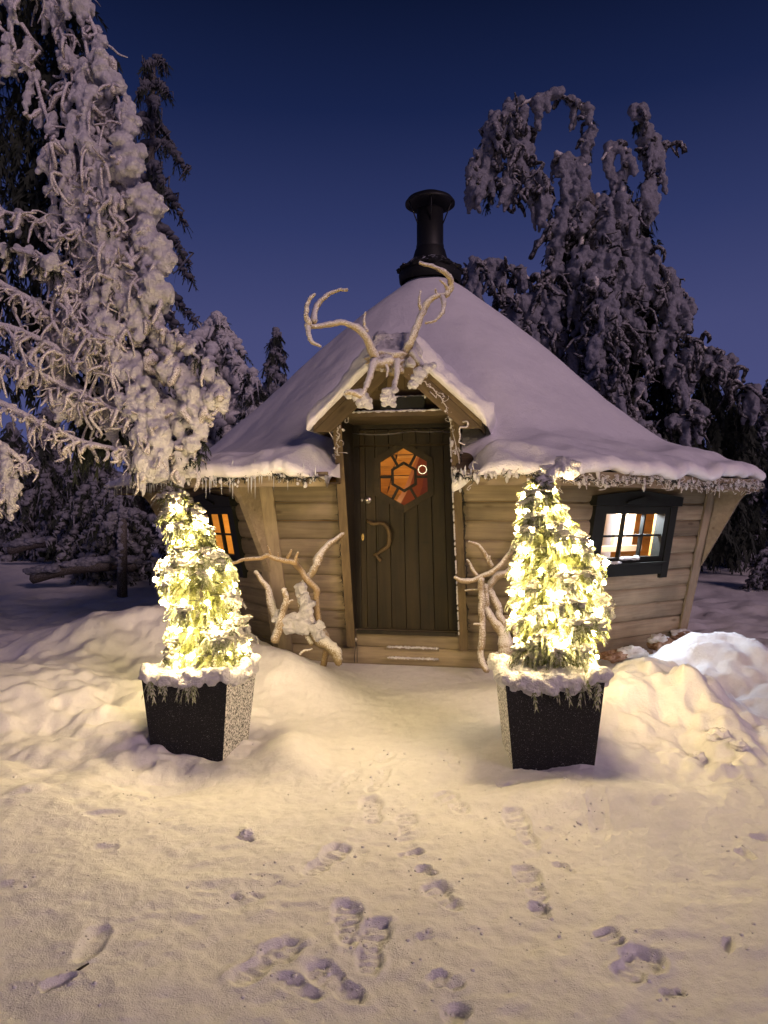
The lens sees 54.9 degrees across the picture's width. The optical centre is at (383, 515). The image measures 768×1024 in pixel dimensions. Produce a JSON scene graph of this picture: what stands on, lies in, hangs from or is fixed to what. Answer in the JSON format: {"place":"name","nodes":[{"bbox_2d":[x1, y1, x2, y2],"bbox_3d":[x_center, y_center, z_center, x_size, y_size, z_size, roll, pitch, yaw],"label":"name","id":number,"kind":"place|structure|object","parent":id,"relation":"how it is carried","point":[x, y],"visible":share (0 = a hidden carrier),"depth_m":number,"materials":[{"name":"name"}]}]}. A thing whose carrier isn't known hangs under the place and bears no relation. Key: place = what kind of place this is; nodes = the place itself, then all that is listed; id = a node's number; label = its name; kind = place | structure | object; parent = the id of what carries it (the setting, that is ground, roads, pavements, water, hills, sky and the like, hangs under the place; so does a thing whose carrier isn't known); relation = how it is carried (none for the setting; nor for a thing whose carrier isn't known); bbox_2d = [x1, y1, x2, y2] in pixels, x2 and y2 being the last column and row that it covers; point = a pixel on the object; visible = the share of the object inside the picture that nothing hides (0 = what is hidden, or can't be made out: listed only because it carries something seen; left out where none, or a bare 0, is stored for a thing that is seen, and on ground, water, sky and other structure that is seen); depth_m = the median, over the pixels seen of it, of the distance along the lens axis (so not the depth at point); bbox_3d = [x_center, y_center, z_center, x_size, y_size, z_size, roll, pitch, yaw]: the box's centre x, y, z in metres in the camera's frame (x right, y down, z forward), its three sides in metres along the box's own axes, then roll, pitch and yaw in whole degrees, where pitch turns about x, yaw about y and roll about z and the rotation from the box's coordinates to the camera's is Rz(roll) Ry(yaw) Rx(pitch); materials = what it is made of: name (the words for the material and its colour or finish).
{"place":"outdoors","nodes":[
{"label":"outdoors","id":0,"kind":"place"},
{"bbox_2d":[0,522,767,1023],"bbox_3d":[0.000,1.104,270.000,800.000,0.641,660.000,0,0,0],"label":"snowy ground","id":1,"kind":"structure","parent":0,"point":[72,702],"depth_m":3.05,"materials":[{"name":"white snow"}]},
{"bbox_2d":[0,422,28,550],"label":"snowy spruce","id":2,"kind":"object","parent":1,"relation":"on","point":[12,439],"visible":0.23,"depth_m":19.91,"materials":[{"name":"white plant"}]},
{"bbox_2d":[3,533,61,554],"bbox_3d":[-7.047,0.569,15.010,1.404,0.436,0.388,0,0,0],"label":"fallen log","id":3,"kind":"object","parent":1,"relation":"on","point":[17,546],"visible":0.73,"depth_m":14.91,"materials":[{"name":"brown plant"}]},
{"bbox_2d":[0,406,72,562],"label":"snowy spruce","id":4,"kind":"object","parent":1,"relation":"on","point":[39,508],"visible":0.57,"depth_m":16.66,"materials":[{"name":"white plant"}]},
{"bbox_2d":[22,555,116,583],"bbox_3d":[-5.089,0.862,11.994,1.522,0.477,0.405,0,0,0],"label":"fallen log","id":5,"kind":"object","parent":1,"relation":"on","point":[40,573],"visible":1,"depth_m":11.91,"materials":[{"name":"brown plant"}]},
{"bbox_2d":[77,963,88,970],"bbox_3d":[-0.902,1.338,2.181,0.062,0.034,0.007,0,0,-18],"label":"twig","id":6,"kind":"object","parent":1,"relation":"on","point":[81,967],"visible":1,"depth_m":2.18,"materials":[{"name":"brown wood"}]},
{"bbox_2d":[45,427,122,579],"bbox_3d":[-5.507,0.058,13.936,1.718,4.094,2.108,0,0,-22],"label":"snowy spruce","id":7,"kind":"object","parent":1,"relation":"on","point":[80,501],"visible":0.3,"depth_m":13.68,"materials":[{"name":"white plant"}]},
{"bbox_2d":[76,555,142,573],"bbox_3d":[-4.587,0.807,12.315,1.139,0.324,0.329,0,0,0],"label":"fallen log","id":8,"kind":"object","parent":1,"relation":"on","point":[132,561],"visible":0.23,"depth_m":12.23,"materials":[{"name":"brown plant"}]},
{"bbox_2d":[0,0,230,520],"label":"snowy spruce","id":9,"kind":"object","parent":1,"relation":"on","point":[110,293],"visible":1,"depth_m":5.74,"materials":[{"name":"white plant"}]},
{"bbox_2d":[70,472,166,587],"bbox_3d":[-4.695,0.499,12.911,1.667,2.548,1.680,0,0,0],"label":"snowy spruce","id":10,"kind":"object","parent":1,"relation":"on","point":[101,542],"visible":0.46,"depth_m":12.81,"materials":[{"name":"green plant"}]},
{"bbox_2d":[101,495,162,597],"bbox_3d":[-3.750,0.530,11.504,1.263,2.165,0.283,0,0,0],"label":"snag","id":11,"kind":"object","parent":1,"relation":"on","point":[121,516],"visible":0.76,"depth_m":11.44,"materials":[{"name":"brown plant"}]},
{"bbox_2d":[110,54,199,560],"bbox_3d":[-5.441,-4.680,16.919,2.527,11.900,2.537,0,0,-30],"label":"snowy spruce","id":12,"kind":"object","parent":1,"relation":"on","point":[152,126],"visible":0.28,"depth_m":16.92,"materials":[{"name":"green plant"}]},
{"bbox_2d":[159,330,193,561],"bbox_3d":[-4.188,-1.301,15.989,1.938,5.389,1.883,0,0,0],"label":"snowy spruce","id":13,"kind":"object","parent":1,"relation":"on","point":[179,354],"depth_m":15.71,"materials":[{"name":"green plant"}]},
{"bbox_2d":[138,653,260,761],"bbox_3d":[-1.057,1.123,4.296,0.612,0.613,0.600,0,0,8],"label":"planter","id":14,"kind":"object","parent":1,"relation":"on","point":[205,713],"visible":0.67,"depth_m":4.08,"materials":[{"name":"black stone"}]},
{"bbox_2d":[150,484,258,670],"bbox_3d":[-1.032,0.415,4.266,0.563,1.213,0.556,0,0,-30],"label":"thuja tree","id":15,"kind":"object","parent":14,"relation":"in","point":[225,637],"visible":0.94,"depth_m":4.19,"materials":[{"name":"green plant"}]},
{"bbox_2d":[153,490,249,660],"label":"fairy lights","id":16,"kind":"object","parent":15,"relation":"attached to","point":[166,604],"visible":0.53,"depth_m":4.16,"materials":[{"name":"yellow"}]},
{"bbox_2d":[164,310,252,452],"bbox_3d":[-3.283,-1.287,15.039,2.177,5.712,2.365,0,0,-43],"label":"snowy spruce","id":17,"kind":"object","parent":1,"relation":"on","point":[216,339],"visible":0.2,"depth_m":14.63,"materials":[{"name":"white plant"}]},
{"bbox_2d":[239,827,253,837],"bbox_3d":[-0.585,1.344,3.142,0.068,0.044,0.063,0,0,0],"label":"snow clod","id":18,"kind":"object","parent":1,"relation":"on","point":[245,832],"visible":1,"depth_m":3.12,"materials":[{"name":"white snow"}]},
{"bbox_2d":[230,367,268,427],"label":"snowy spruce","id":19,"kind":"object","parent":1,"relation":"on","point":[253,394],"visible":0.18,"depth_m":12.80,"materials":[{"name":"white plant"}]},
{"bbox_2d":[258,327,289,399],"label":"snowy spruce","id":20,"kind":"object","parent":1,"relation":"on","point":[276,359],"visible":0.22,"depth_m":23.92,"materials":[{"name":"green plant"}]},
{"bbox_2d":[228,545,329,665],"bbox_3d":[-0.864,0.758,6.022,0.867,1.039,0.184,0,0,-21],"label":"driftwood branch","id":21,"kind":"object","parent":1,"relation":"on","point":[305,577],"visible":0.83,"depth_m":6.12,"materials":[{"name":"wood"}]},
{"bbox_2d":[253,532,344,665],"bbox_3d":[-0.709,0.699,6.104,0.772,1.143,0.529,0,0,0],"label":"driftwood root","id":22,"kind":"object","parent":1,"relation":"on","point":[302,621],"visible":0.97,"depth_m":6.00,"materials":[{"name":"beige wood"}]},
{"bbox_2d":[2,707,767,1023],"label":"snow crumbs","id":23,"kind":"object","parent":1,"relation":"on","point":[365,945],"visible":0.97,"depth_m":2.52,"materials":[{"name":"white snow"}]},
{"bbox_2d":[103,189,765,667],"bbox_3d":[0.620,-1.310,9.116,6.839,5.320,7.026,0,0,11],"label":"hut","id":24,"kind":"object","parent":1,"relation":"on","point":[519,399],"visible":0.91,"depth_m":6.58,"materials":[{"name":"brown wood"}]},
{"bbox_2d":[104,471,190,492],"bbox_3d":[-2.307,-0.303,7.086,0.184,0.171,2.516,0,0,-34],"label":"light string","id":25,"kind":"object","parent":24,"relation":"attached to","point":[130,485],"visible":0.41,"depth_m":7.32,"materials":[{"name":"white"}]},
{"bbox_2d":[191,493,247,577],"bbox_3d":[-1.699,0.180,7.489,0.267,0.820,1.220,0,0,-34],"label":"window","id":26,"kind":"structure","parent":24,"relation":"in","point":[212,503],"depth_m":7.14,"materials":[{"name":"green paint"}]},
{"bbox_2d":[201,471,319,487],"bbox_3d":[-1.001,-0.314,5.913,1.014,0.188,0.114,0,0,11],"label":"light string","id":27,"kind":"object","parent":24,"relation":"attached to","point":[285,477],"visible":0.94,"depth_m":5.87,"materials":[{"name":"white"}]},
{"bbox_2d":[329,419,348,458],"bbox_3d":[-0.340,-0.709,6.157,0.212,0.499,0.136,0,0,32],"label":"frosted twig garland","id":28,"kind":"object","parent":24,"relation":"attached to","point":[338,446],"visible":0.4,"depth_m":6.18},
{"bbox_2d":[332,432,345,623],"bbox_3d":[-0.380,0.113,6.371,0.066,1.752,0.352,0,0,17],"label":"light string","id":29,"kind":"object","parent":24,"relation":"attached to","point":[339,532],"visible":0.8,"depth_m":6.40,"materials":[{"name":"white"}]},
{"bbox_2d":[354,637,357,662],"bbox_3d":[-0.255,1.185,6.549,0.040,0.224,0.039,0,0,-21],"label":"lamp","id":30,"kind":"object","parent":24,"relation":"hanging from","point":[355,649],"visible":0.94,"depth_m":6.54,"materials":[{"name":"metal"}]},
{"bbox_2d":[304,261,453,409],"bbox_3d":[-0.026,-1.306,5.579,1.101,1.086,0.642,0,0,0],"label":"antler trophy","id":31,"kind":"object","parent":24,"relation":"attached to","point":[394,355],"visible":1,"depth_m":5.43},
{"bbox_2d":[359,428,452,629],"bbox_3d":[0.191,0.117,6.534,0.875,1.769,0.122,0,0,11],"label":"door","id":32,"kind":"structure","parent":24,"relation":"in","point":[406,569],"depth_m":6.55,"materials":[{"name":"brown wood"}]},
{"bbox_2d":[397,456,427,504],"bbox_3d":[0.650,-1.390,9.110,1.040,2.620,1.040,0,0,0],"label":"fire hood","id":33,"kind":"object","parent":24,"relation":"attached to","point":[420,488],"visible":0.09,"depth_m":8.86,"materials":[{"name":"orange metal"}]},
{"bbox_2d":[418,465,426,473],"bbox_3d":[0.356,-0.429,6.847,0.088,0.086,0.017,0,0,0],"label":"light wreath","id":34,"kind":"object","parent":24,"relation":"hanging from","point":[420,472],"visible":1,"depth_m":6.84,"materials":[{"name":"white"}]},
{"bbox_2d":[408,374,462,492],"bbox_3d":[0.448,-0.662,5.915,0.484,0.945,0.206,0,0,-17],"label":"light string","id":35,"kind":"object","parent":24,"relation":"attached to","point":[452,443],"visible":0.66,"depth_m":5.92,"materials":[{"name":"plastic"}]},
{"bbox_2d":[458,421,468,444],"bbox_3d":[0.623,-0.651,5.813,0.086,0.195,0.034,0,0,0],"label":"iron hook","id":36,"kind":"object","parent":24,"relation":"hanging from","point":[460,433],"visible":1,"depth_m":5.80,"materials":[{"name":"white metal"}]},
{"bbox_2d":[460,429,470,630],"bbox_3d":[0.665,0.116,6.156,0.068,1.736,0.365,0,0,16],"label":"light string","id":37,"kind":"object","parent":24,"relation":"attached to","point":[463,503],"visible":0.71,"depth_m":6.18,"materials":[{"name":"white"}]},
{"bbox_2d":[452,462,558,490],"bbox_3d":[0.921,-0.299,5.539,0.829,0.216,0.144,0,0,13],"label":"light string","id":38,"kind":"object","parent":24,"relation":"attached to","point":[475,477],"visible":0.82,"depth_m":5.55,"materials":[{"name":"white"}]},
{"bbox_2d":[587,490,683,577],"bbox_3d":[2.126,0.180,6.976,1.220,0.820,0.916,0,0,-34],"label":"window","id":39,"kind":"structure","parent":24,"relation":"in","point":[612,523],"depth_m":6.85,"materials":[{"name":"green paint"}]},
{"bbox_2d":[555,471,763,496],"bbox_3d":[2.458,-0.275,6.351,2.860,0.221,0.191,0,0,-33],"label":"light string","id":40,"kind":"object","parent":24,"relation":"attached to","point":[757,485],"visible":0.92,"depth_m":6.28,"materials":[{"name":"white"}]},
{"bbox_2d":[454,524,521,672],"bbox_3d":[0.862,0.634,6.054,0.586,1.254,0.268,0,0,0],"label":"driftwood branch","id":41,"kind":"object","parent":1,"relation":"on","point":[486,594],"visible":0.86,"depth_m":6.03,"materials":[{"name":"beige wood"}]},
{"bbox_2d":[486,653,613,770],"bbox_3d":[0.866,1.043,3.956,0.602,0.584,0.604,0,0,0],"label":"planter","id":42,"kind":"object","parent":1,"relation":"on","point":[550,718],"visible":0.73,"depth_m":3.73,"materials":[{"name":"black plastic"}]},
{"bbox_2d":[504,456,615,673],"bbox_3d":[0.943,0.277,3.973,0.601,1.211,0.600,0,0,0],"label":"thuja tree","id":43,"kind":"object","parent":42,"relation":"in","point":[539,629],"visible":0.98,"depth_m":3.84,"materials":[{"name":"green plant"}]},
{"bbox_2d":[509,482,608,659],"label":"fairy lights","id":44,"kind":"object","parent":43,"relation":"attached to","point":[549,593],"visible":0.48,"depth_m":3.82,"materials":[{"name":"yellow"}]},
{"bbox_2d":[596,649,627,662],"bbox_3d":[1.985,1.210,6.403,0.275,0.114,0.170,0,0,-9],"label":"rock","id":45,"kind":"object","parent":1,"relation":"on","point":[613,655],"visible":1,"depth_m":6.34,"materials":[{"name":"brown stone"}]},
{"bbox_2d":[460,86,767,574],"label":"snowy spruce","id":46,"kind":"object","parent":1,"relation":"on","point":[610,301],"visible":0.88,"depth_m":12.88,"materials":[{"name":"white plant"}]},
{"bbox_2d":[617,645,648,658],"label":"snow block","id":47,"kind":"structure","parent":1,"relation":"on","point":[632,651],"depth_m":6.35,"materials":[{"name":"white snow"}]},
{"bbox_2d":[646,633,673,650],"bbox_3d":[2.528,1.164,6.760,0.256,0.189,0.190,0,0,0],"label":"rock","id":48,"kind":"object","parent":1,"relation":"on","point":[656,642],"visible":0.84,"depth_m":6.71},
{"bbox_2d":[670,628,695,640],"bbox_3d":[2.988,1.193,7.352,0.295,0.155,0.170,0,0,0],"label":"rock","id":49,"kind":"object","parent":1,"relation":"on","point":[677,634],"visible":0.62,"depth_m":7.32,"materials":[{"name":"brown stone"}]},
{"bbox_2d":[689,751,706,762],"bbox_3d":[1.683,1.291,3.966,0.088,0.066,0.080,0,0,20],"label":"snow clod","id":50,"kind":"object","parent":1,"relation":"on","point":[699,756],"visible":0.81,"depth_m":3.94,"materials":[{"name":"white snow"}]},
{"bbox_2d":[706,727,729,739],"bbox_3d":[1.860,1.219,4.123,0.125,0.082,0.126,0,0,0],"label":"snow clod","id":51,"kind":"object","parent":1,"relation":"on","point":[719,733],"visible":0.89,"depth_m":4.09,"materials":[{"name":"white snow"}]},
{"bbox_2d":[702,404,755,567],"bbox_3d":[7.586,0.041,15.888,2.832,4.920,2.740,0,0,-12],"label":"snowy spruce","id":52,"kind":"object","parent":1,"relation":"on","point":[735,408],"depth_m":15.45,"materials":[{"name":"green plant"}]},
{"bbox_2d":[729,739,750,751],"bbox_3d":[1.890,1.222,3.933,0.093,0.069,0.087,0,0,-14],"label":"snow clod","id":53,"kind":"object","parent":1,"relation":"on","point":[741,745],"visible":1,"depth_m":3.91,"materials":[{"name":"white snow"}]},
{"bbox_2d":[721,379,767,568],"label":"snowy spruce","id":54,"kind":"object","parent":1,"relation":"on","point":[762,431],"visible":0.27,"depth_m":14.77,"materials":[{"name":"green plant"}]},
{"bbox_2d":[739,547,767,591],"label":"snowy spruce","id":55,"kind":"object","parent":1,"relation":"on","point":[757,580],"visible":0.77,"depth_m":11.90,"materials":[{"name":"white plant"}]},
{"bbox_2d":[0,0,767,471],"label":"sky","id":56,"kind":"structure","parent":0,"point":[306,130],"materials":[{"name":"blue"}]}
]}

